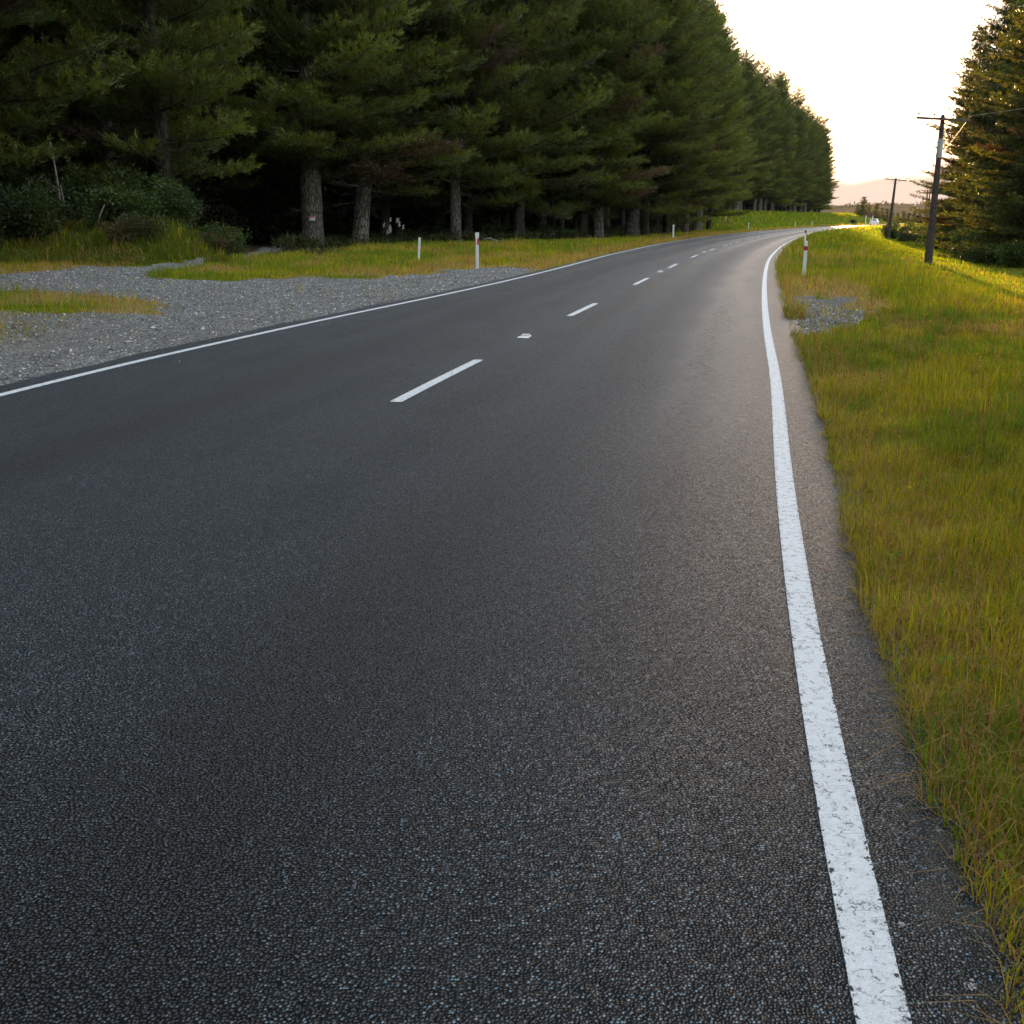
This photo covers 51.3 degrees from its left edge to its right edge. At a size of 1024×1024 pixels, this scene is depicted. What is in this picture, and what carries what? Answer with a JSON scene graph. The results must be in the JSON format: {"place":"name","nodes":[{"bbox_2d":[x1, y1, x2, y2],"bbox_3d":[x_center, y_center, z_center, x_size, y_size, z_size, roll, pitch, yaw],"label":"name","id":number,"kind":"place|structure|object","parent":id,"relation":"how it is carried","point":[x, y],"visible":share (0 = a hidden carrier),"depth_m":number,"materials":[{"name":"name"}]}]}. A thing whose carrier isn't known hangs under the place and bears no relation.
{"place":"outdoors","nodes":[
{"label":"outdoors","id":0,"kind":"place"},
{"bbox_2d":[0,223,1023,1023],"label":"road","id":1,"kind":"structure","parent":0,"point":[336,687],"depth_m":3.90,"materials":[{"name":"grey asphalt"}]},
{"bbox_2d":[390,360,481,401],"bbox_3d":[-0.743,-1.428,11.365,0.131,0.001,3.126,3,16,12],"label":"road marking","id":2,"kind":"object","parent":1,"relation":"on","point":[411,393],"visible":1,"depth_m":11.05,"materials":[{"name":"paint"}]},
{"bbox_2d":[0,224,874,395],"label":"edge road marking","id":3,"kind":"object","parent":1,"relation":"on","point":[73,376],"visible":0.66,"depth_m":14.48,"materials":[{"name":"paint"}]},
{"bbox_2d":[566,303,597,315],"bbox_3d":[1.340,-3.798,19.963,0.125,0.001,2.909,4,16,13],"label":"road marking","id":4,"kind":"object","parent":1,"relation":"on","point":[581,310],"visible":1,"depth_m":19.87,"materials":[{"name":"paint"}]},
{"bbox_2d":[762,238,912,1023],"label":"edge road marking","id":5,"kind":"object","parent":1,"relation":"on","point":[876,989],"visible":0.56,"depth_m":3.19,"materials":[{"name":"paint"}]},
{"bbox_2d":[0,213,1023,911],"bbox_3d":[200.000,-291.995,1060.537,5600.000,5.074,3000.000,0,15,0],"label":"ground","id":6,"kind":"structure","parent":0,"point":[34,343],"depth_m":21.14,"materials":[{"name":"grey gravel"}]},
{"bbox_2d":[0,33,26,148],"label":"pine tree","id":7,"kind":"object","parent":6,"relation":"on","point":[1,46],"visible":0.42,"depth_m":50.11,"materials":[{"name":"green plant"}]},
{"bbox_2d":[0,174,79,241],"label":"shrub","id":8,"kind":"object","parent":6,"relation":"on","point":[28,219],"visible":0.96,"depth_m":39.44,"materials":[{"name":"green plant"}]},
{"bbox_2d":[0,2,84,212],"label":"pine tree","id":9,"kind":"object","parent":6,"relation":"on","point":[1,59],"visible":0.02,"depth_m":57.55,"materials":[{"name":"green plant"}]},
{"bbox_2d":[0,159,104,221],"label":"shrub","id":10,"kind":"object","parent":6,"relation":"on","point":[17,179],"visible":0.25,"depth_m":44.84,"materials":[{"name":"green plant"}]},
{"bbox_2d":[49,142,62,222],"bbox_3d":[-18.066,-12.762,42.079,0.516,3.532,0.253,0,15,0],"label":"dead sapling","id":11,"kind":"object","parent":6,"relation":"on","point":[58,189],"visible":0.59,"depth_m":42.03,"materials":[{"name":"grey wood"}]},
{"bbox_2d":[0,0,131,183],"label":"pine tree","id":12,"kind":"object","parent":6,"relation":"on","point":[13,120],"visible":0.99,"depth_m":41.32,"materials":[{"name":"green plant"}]},
{"bbox_2d":[0,2,150,187],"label":"pine tree","id":13,"kind":"object","parent":6,"relation":"on","point":[49,164],"visible":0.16,"depth_m":54.07,"materials":[{"name":"green plant"}]},
{"bbox_2d":[0,0,209,183],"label":"pine tree","id":14,"kind":"object","parent":6,"relation":"on","point":[54,27],"visible":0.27,"depth_m":51.28,"materials":[{"name":"green plant"}]},
{"bbox_2d":[68,182,166,228],"bbox_3d":[-15.383,-11.907,41.685,3.432,1.962,3.138,-9,18,-30],"label":"shrub","id":15,"kind":"object","parent":6,"relation":"on","point":[117,204],"visible":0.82,"depth_m":41.30,"materials":[{"name":"green plant"}]},
{"bbox_2d":[94,211,172,244],"bbox_3d":[-14.168,-10.569,39.791,2.845,1.398,2.467,-8,17,-27],"label":"shrub","id":16,"kind":"object","parent":6,"relation":"on","point":[129,229],"visible":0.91,"depth_m":39.46,"materials":[{"name":"green plant"}]},
{"bbox_2d":[1,0,266,195],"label":"pine tree","id":17,"kind":"object","parent":6,"relation":"on","point":[158,76],"visible":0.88,"depth_m":47.22,"materials":[{"name":"green plant"}]},
{"bbox_2d":[101,163,203,217],"bbox_3d":[-15.820,-13.614,46.308,4.076,2.884,4.394,10,18,32],"label":"shrub","id":18,"kind":"object","parent":6,"relation":"on","point":[133,186],"visible":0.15,"depth_m":45.72,"materials":[{"name":"green plant"}]},
{"bbox_2d":[127,175,207,226],"bbox_3d":[-14.323,-12.808,44.275,3.261,2.307,3.515,0,15,1],"label":"shrub","id":19,"kind":"object","parent":6,"relation":"on","point":[175,205],"visible":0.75,"depth_m":43.55,"materials":[{"name":"green plant"}]},
{"bbox_2d":[60,0,280,188],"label":"pine tree","id":20,"kind":"object","parent":6,"relation":"on","point":[199,109],"visible":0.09,"depth_m":56.59,"materials":[{"name":"green plant"}]},
{"bbox_2d":[79,1,265,192],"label":"pine tree","id":21,"kind":"object","parent":6,"relation":"on","point":[240,185],"visible":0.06,"depth_m":61.85,"materials":[{"name":"green plant"}]},
{"bbox_2d":[190,229,242,254],"bbox_3d":[-11.942,-10.861,42.926,2.078,1.178,2.396,4,16,14],"label":"shrub","id":22,"kind":"object","parent":6,"relation":"on","point":[222,243],"visible":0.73,"depth_m":42.63,"materials":[{"name":"green plant"}]},
{"bbox_2d":[146,11,289,224],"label":"pine tree","id":23,"kind":"object","parent":6,"relation":"on","point":[247,175],"visible":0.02,"depth_m":69.76,"materials":[{"name":"green plant"}]},
{"bbox_2d":[192,220,252,254],"bbox_3d":[-12.739,-11.976,46.919,2.690,1.682,2.941,-7,17,-24],"label":"shrub","id":24,"kind":"object","parent":6,"relation":"on","point":[238,233],"visible":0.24,"depth_m":46.65,"materials":[{"name":"green plant"}]},
{"bbox_2d":[211,0,410,216],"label":"pine tree","id":25,"kind":"object","parent":6,"relation":"on","point":[270,166],"visible":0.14,"depth_m":61.46,"materials":[{"name":"green plant"}]},
{"bbox_2d":[190,0,438,245],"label":"pine tree","id":26,"kind":"object","parent":6,"relation":"on","point":[282,141],"visible":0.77,"depth_m":58.58,"materials":[{"name":"green plant"}]},
{"bbox_2d":[265,14,409,229],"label":"pine tree","id":27,"kind":"object","parent":6,"relation":"on","point":[343,207],"visible":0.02,"depth_m":76.46,"materials":[{"name":"green plant"}]},
{"bbox_2d":[1,212,692,251],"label":"undergrowth","id":28,"kind":"object","parent":6,"relation":"on","point":[294,240],"visible":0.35,"depth_m":72.20,"materials":[{"name":"green plant"}]},
{"bbox_2d":[277,5,436,214],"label":"pine tree","id":29,"kind":"object","parent":6,"relation":"on","point":[349,190],"visible":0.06,"depth_m":67.47,"materials":[{"name":"green plant"}]},
{"bbox_2d":[263,0,494,244],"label":"pine tree","id":30,"kind":"object","parent":6,"relation":"on","point":[363,185],"visible":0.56,"depth_m":63.55,"materials":[{"name":"green plant"}]},
{"bbox_2d":[329,1,448,232],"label":"pine tree","id":31,"kind":"object","parent":6,"relation":"on","point":[385,205],"visible":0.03,"depth_m":74.93,"materials":[{"name":"green plant"}]},
{"bbox_2d":[381,227,406,241],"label":"shrub","id":32,"kind":"object","parent":6,"relation":"on","point":[397,233],"visible":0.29,"depth_m":73.86,"materials":[{"name":"green plant"}]},
{"bbox_2d":[1,88,806,243],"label":"thicket","id":33,"kind":"object","parent":6,"relation":"on","point":[265,220],"visible":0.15,"depth_m":69.70,"materials":[{"name":"green plant"}]},
{"bbox_2d":[376,1,449,228],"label":"pine tree","id":34,"kind":"object","parent":6,"relation":"on","point":[411,206],"depth_m":83.11,"materials":[{"name":"green plant"}]},
{"bbox_2d":[399,228,426,240],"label":"shrub","id":35,"kind":"object","parent":6,"relation":"on","point":[410,230],"visible":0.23,"depth_m":73.87,"materials":[{"name":"green plant"}]},
{"bbox_2d":[0,264,863,385],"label":"gravel","id":36,"kind":"structure","parent":6,"relation":"on","point":[209,302],"depth_m":22.39,"materials":[{"name":"grey gravel"}]},
{"bbox_2d":[415,32,480,227],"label":"pine tree","id":37,"kind":"object","parent":6,"relation":"on","point":[437,218],"depth_m":87.79,"materials":[{"name":"green plant"}]},
{"bbox_2d":[431,189,490,228],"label":"pine tree","id":38,"kind":"object","parent":6,"relation":"on","point":[477,221],"depth_m":93.36,"materials":[{"name":"green plant"}]},
{"bbox_2d":[381,0,542,241],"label":"pine tree","id":39,"kind":"object","parent":6,"relation":"on","point":[505,143],"visible":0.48,"depth_m":68.78,"materials":[{"name":"green plant"}]},
{"bbox_2d":[475,233,478,268],"bbox_3d":[-1.202,-8.911,36.821,0.121,1.420,0.069,4,16,13],"label":"marker post","id":40,"kind":"object","parent":6,"relation":"on","point":[477,248],"visible":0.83,"depth_m":36.75,"materials":[{"name":"white plastic"}]},
{"bbox_2d":[406,0,549,240],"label":"pine tree","id":41,"kind":"object","parent":6,"relation":"on","point":[491,200],"visible":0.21,"depth_m":71.99,"materials":[{"name":"green plant"}]},
{"bbox_2d":[472,222,504,234],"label":"shrub","id":42,"kind":"object","parent":6,"relation":"on","point":[486,226],"visible":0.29,"depth_m":78.83,"materials":[{"name":"green plant"}]},
{"bbox_2d":[437,0,568,224],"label":"pine tree","id":43,"kind":"object","parent":6,"relation":"on","point":[505,218],"visible":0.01,"depth_m":84.47,"materials":[{"name":"green plant"}]},
{"bbox_2d":[435,0,573,227],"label":"pine tree","id":44,"kind":"object","parent":6,"relation":"on","point":[495,212],"visible":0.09,"depth_m":77.67,"materials":[{"name":"green plant"}]},
{"bbox_2d":[0,208,1023,1023],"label":"grass","id":45,"kind":"structure","parent":6,"relation":"on","point":[974,430],"depth_m":8.05,"materials":[{"name":"green plant"}]},
{"bbox_2d":[481,189,547,225],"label":"pine tree","id":46,"kind":"object","parent":6,"relation":"on","point":[510,214],"depth_m":100.21,"materials":[{"name":"green plant"}]},
{"bbox_2d":[437,0,615,238],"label":"pine tree","id":47,"kind":"object","parent":6,"relation":"on","point":[552,77],"visible":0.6,"depth_m":73.61,"materials":[{"name":"green plant"}]},
{"bbox_2d":[542,223,562,238],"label":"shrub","id":48,"kind":"object","parent":6,"relation":"on","point":[548,228],"visible":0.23,"depth_m":83.49,"materials":[{"name":"green plant"}]},
{"bbox_2d":[523,0,592,228],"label":"pine tree","id":49,"kind":"object","parent":6,"relation":"on","point":[536,222],"depth_m":89.71,"materials":[{"name":"green plant"}]},
{"bbox_2d":[524,24,592,226],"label":"pine tree","id":50,"kind":"object","parent":6,"relation":"on","point":[552,220],"visible":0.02,"depth_m":100.29,"materials":[{"name":"green plant"}]},
{"bbox_2d":[525,30,613,224],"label":"pine tree","id":51,"kind":"object","parent":6,"relation":"on","point":[543,220],"visible":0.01,"depth_m":94.15,"materials":[{"name":"green plant"}]},
{"bbox_2d":[570,194,609,229],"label":"pine tree","id":52,"kind":"object","parent":6,"relation":"on","point":[573,223],"visible":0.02,"depth_m":108.09,"materials":[{"name":"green plant"}]},
{"bbox_2d":[532,0,661,238],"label":"pine tree","id":53,"kind":"object","parent":6,"relation":"on","point":[582,212],"visible":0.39,"depth_m":81.34,"materials":[{"name":"green plant"}]},
{"bbox_2d":[590,109,621,228],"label":"pine tree","id":54,"kind":"object","parent":6,"relation":"on","point":[592,223],"visible":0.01,"depth_m":114.52,"materials":[{"name":"green plant"}]},
{"bbox_2d":[538,0,677,238],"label":"pine tree","id":55,"kind":"object","parent":6,"relation":"on","point":[635,27],"visible":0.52,"depth_m":80.75,"materials":[{"name":"green plant"}]},
{"bbox_2d":[610,168,642,226],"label":"pine tree","id":56,"kind":"object","parent":6,"relation":"on","point":[621,217],"visible":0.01,"depth_m":122.95,"materials":[{"name":"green plant"}]},
{"bbox_2d":[591,0,716,236],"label":"pine tree","id":57,"kind":"object","parent":6,"relation":"on","point":[677,87],"visible":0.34,"depth_m":90.61,"materials":[{"name":"green plant"}]},
{"bbox_2d":[609,0,714,236],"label":"pine tree","id":58,"kind":"object","parent":6,"relation":"on","point":[645,208],"visible":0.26,"depth_m":92.40,"materials":[{"name":"green plant"}]},
{"bbox_2d":[620,0,724,233],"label":"pine tree","id":59,"kind":"object","parent":6,"relation":"on","point":[676,196],"visible":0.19,"depth_m":101.22,"materials":[{"name":"green plant"}]},
{"bbox_2d":[649,0,742,232],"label":"pine tree","id":60,"kind":"object","parent":6,"relation":"on","point":[719,121],"visible":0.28,"depth_m":110.22,"materials":[{"name":"green plant"}]},
{"bbox_2d":[678,26,758,229],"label":"pine tree","id":61,"kind":"object","parent":6,"relation":"on","point":[718,212],"visible":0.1,"depth_m":130.30,"materials":[{"name":"green plant"}]},
{"bbox_2d":[689,15,749,223],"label":"pine tree","id":62,"kind":"object","parent":6,"relation":"on","point":[741,154],"depth_m":135.87,"materials":[{"name":"green plant"}]},
{"bbox_2d":[681,0,758,230],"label":"pine tree","id":63,"kind":"object","parent":6,"relation":"on","point":[729,146],"visible":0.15,"depth_m":122.10,"materials":[{"name":"green plant"}]},
{"bbox_2d":[714,48,760,209],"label":"pine tree","id":64,"kind":"object","parent":6,"relation":"on","point":[749,152],"visible":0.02,"depth_m":183.28,"materials":[{"name":"green plant"}]},
{"bbox_2d":[723,38,757,209],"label":"pine tree","id":65,"kind":"object","parent":6,"relation":"on","point":[743,70],"visible":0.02,"depth_m":192.44,"materials":[{"name":"green plant"}]},
{"bbox_2d":[736,63,762,186],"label":"pine tree","id":66,"kind":"object","parent":6,"relation":"on","point":[746,100],"visible":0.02,"depth_m":189.37,"materials":[{"name":"green plant"}]},
{"bbox_2d":[732,45,777,210],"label":"pine tree","id":67,"kind":"object","parent":6,"relation":"on","point":[758,177],"visible":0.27,"depth_m":198.43,"materials":[{"name":"green plant"}]},
{"bbox_2d":[739,67,776,209],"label":"pine tree","id":68,"kind":"object","parent":6,"relation":"on","point":[767,168],"visible":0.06,"depth_m":208.76,"materials":[{"name":"green plant"}]},
{"bbox_2d":[750,54,786,210],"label":"pine tree","id":69,"kind":"object","parent":6,"relation":"on","point":[766,81],"visible":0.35,"depth_m":211.82,"materials":[{"name":"green plant"}]},
{"bbox_2d":[750,83,789,210],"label":"pine tree","id":70,"kind":"object","parent":6,"relation":"on","point":[769,197],"visible":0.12,"depth_m":224.01,"materials":[{"name":"green plant"}]},
{"bbox_2d":[757,77,792,211],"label":"pine tree","id":71,"kind":"object","parent":6,"relation":"on","point":[774,170],"visible":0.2,"depth_m":217.90,"materials":[{"name":"green plant"}]},
{"bbox_2d":[767,69,799,210],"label":"pine tree","id":72,"kind":"object","parent":6,"relation":"on","point":[782,204],"visible":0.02,"depth_m":240.26,"materials":[{"name":"green plant"}]},
{"bbox_2d":[766,72,801,211],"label":"pine tree","id":73,"kind":"object","parent":6,"relation":"on","point":[790,156],"visible":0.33,"depth_m":226.33,"materials":[{"name":"green plant"}]},
{"bbox_2d":[767,65,800,210],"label":"pine tree","id":74,"kind":"object","parent":6,"relation":"on","point":[792,133],"visible":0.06,"depth_m":230.66,"materials":[{"name":"green plant"}]},
{"bbox_2d":[775,103,812,210],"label":"pine tree","id":75,"kind":"object","parent":6,"relation":"on","point":[799,157],"visible":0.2,"depth_m":244.28,"materials":[{"name":"green plant"}]},
{"bbox_2d":[788,82,816,211],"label":"pine tree","id":76,"kind":"object","parent":6,"relation":"on","point":[799,103],"visible":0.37,"depth_m":246.14,"materials":[{"name":"green plant"}]},
{"bbox_2d":[802,241,807,275],"bbox_3d":[8.406,-7.166,30.624,0.112,1.190,0.067,4,16,13],"label":"marker post","id":77,"kind":"object","parent":6,"relation":"on","point":[805,254],"visible":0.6,"depth_m":30.56,"materials":[{"name":"white plastic"}]},
{"bbox_2d":[791,104,819,211],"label":"pine tree","id":78,"kind":"object","parent":6,"relation":"on","point":[812,179],"visible":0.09,"depth_m":260.19,"materials":[{"name":"green plant"}]},
{"bbox_2d":[796,101,823,211],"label":"pine tree","id":79,"kind":"object","parent":6,"relation":"on","point":[814,193],"visible":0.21,"depth_m":265.24,"materials":[{"name":"green plant"}]},
{"bbox_2d":[799,119,829,211],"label":"pine tree","id":80,"kind":"object","parent":6,"relation":"on","point":[824,175],"visible":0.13,"depth_m":272.62,"materials":[{"name":"green plant"}]},
{"bbox_2d":[806,110,830,211],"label":"pine tree","id":81,"kind":"object","parent":6,"relation":"on","point":[817,118],"visible":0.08,"depth_m":279.36,"materials":[{"name":"green plant"}]},
{"bbox_2d":[811,113,835,211],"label":"pine tree","id":82,"kind":"object","parent":6,"relation":"on","point":[826,132],"visible":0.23,"depth_m":285.80,"materials":[{"name":"green plant"}]},
{"bbox_2d":[812,123,837,211],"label":"pine tree","id":83,"kind":"object","parent":6,"relation":"on","point":[834,184],"visible":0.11,"depth_m":291.98,"materials":[{"name":"green plant"}]},
{"bbox_2d":[818,124,839,212],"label":"pine tree","id":84,"kind":"object","parent":6,"relation":"on","point":[832,173],"visible":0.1,"depth_m":298.83,"materials":[{"name":"green plant"}]},
{"bbox_2d":[854,197,872,215],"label":"conifer tree","id":85,"kind":"object","parent":6,"relation":"on","point":[863,206],"visible":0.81,"depth_m":317.00,"materials":[{"name":"green plant"}]},
{"bbox_2d":[869,202,883,218],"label":"conifer tree","id":86,"kind":"object","parent":6,"relation":"on","point":[876,211],"visible":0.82,"depth_m":331.43,"materials":[{"name":"green plant"}]},
{"bbox_2d":[877,220,908,238],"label":"shrub","id":87,"kind":"object","parent":6,"relation":"on","point":[894,226],"visible":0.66,"depth_m":117.57,"materials":[{"name":"green plant"}]},
{"bbox_2d":[885,177,906,238],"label":"power pole","id":88,"kind":"object","parent":6,"relation":"on","point":[891,214],"visible":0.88,"depth_m":115.53,"materials":[{"name":"wood"}]},
{"bbox_2d":[894,230,916,241],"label":"shrub","id":89,"kind":"object","parent":6,"relation":"on","point":[902,236],"visible":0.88,"depth_m":110.08,"materials":[{"name":"green plant"}]},
{"bbox_2d":[898,217,928,241],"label":"shrub","id":90,"kind":"object","parent":6,"relation":"on","point":[910,223],"visible":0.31,"depth_m":116.38,"materials":[{"name":"green plant"}]},
{"bbox_2d":[916,112,970,263],"bbox_3d":[19.320,-14.354,48.755,2.363,7.371,0.364,2,15,6],"label":"power pole","id":91,"kind":"object","parent":6,"relation":"on","point":[928,258],"visible":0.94,"depth_m":48.53,"materials":[{"name":"wood"}]},
{"bbox_2d":[898,24,999,235],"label":"fir tree","id":92,"kind":"object","parent":6,"relation":"on","point":[976,46],"visible":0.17,"depth_m":94.09,"materials":[{"name":"green plant"}]},
{"bbox_2d":[934,226,974,251],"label":"shrub","id":93,"kind":"object","parent":6,"relation":"on","point":[943,239],"visible":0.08,"depth_m":84.49,"materials":[{"name":"green plant"}]},
{"bbox_2d":[908,0,1023,248],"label":"fir tree","id":94,"kind":"object","parent":6,"relation":"on","point":[1003,12],"visible":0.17,"depth_m":82.51,"materials":[{"name":"green plant"}]},
{"bbox_2d":[941,225,990,256],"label":"shrub","id":95,"kind":"object","parent":6,"relation":"on","point":[958,238],"visible":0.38,"depth_m":71.36,"materials":[{"name":"green plant"}]},
{"bbox_2d":[934,0,1023,261],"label":"fir tree","id":96,"kind":"object","parent":6,"relation":"on","point":[1011,190],"visible":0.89,"depth_m":61.37,"materials":[{"name":"green plant"}]},
{"bbox_2d":[935,0,1023,237],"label":"fir tree","id":97,"kind":"object","parent":6,"relation":"on","point":[1004,166],"visible":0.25,"depth_m":73.98,"materials":[{"name":"green plant"}]},
{"bbox_2d":[953,233,1018,264],"bbox_3d":[28.533,-15.700,63.980,3.595,2.056,3.287,-10,19,-33],"label":"shrub","id":98,"kind":"object","parent":6,"relation":"on","point":[974,257],"visible":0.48,"depth_m":63.64,"materials":[{"name":"green plant"}]},
{"bbox_2d":[981,237,1023,267],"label":"shrub","id":99,"kind":"object","parent":6,"relation":"on","point":[1012,255],"visible":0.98,"depth_m":58.69,"materials":[{"name":"green plant"}]},
{"bbox_2d":[715,0,1007,205],"label":"sky","id":100,"kind":"structure","parent":0,"point":[871,66],"materials":[{"name":"white"}]},
{"bbox_2d":[817,205,948,219],"bbox_3d":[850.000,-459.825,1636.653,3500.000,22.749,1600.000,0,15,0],"label":"hills","id":101,"kind":"structure","parent":0,"point":[898,209],"depth_m":1261.12,"materials":[{"name":"green plant"}]},
{"bbox_2d":[825,200,939,208],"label":"scrub","id":102,"kind":"object","parent":101,"relation":"on","point":[854,205],"visible":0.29,"depth_m":1399.21,"materials":[{"name":"green plant"}]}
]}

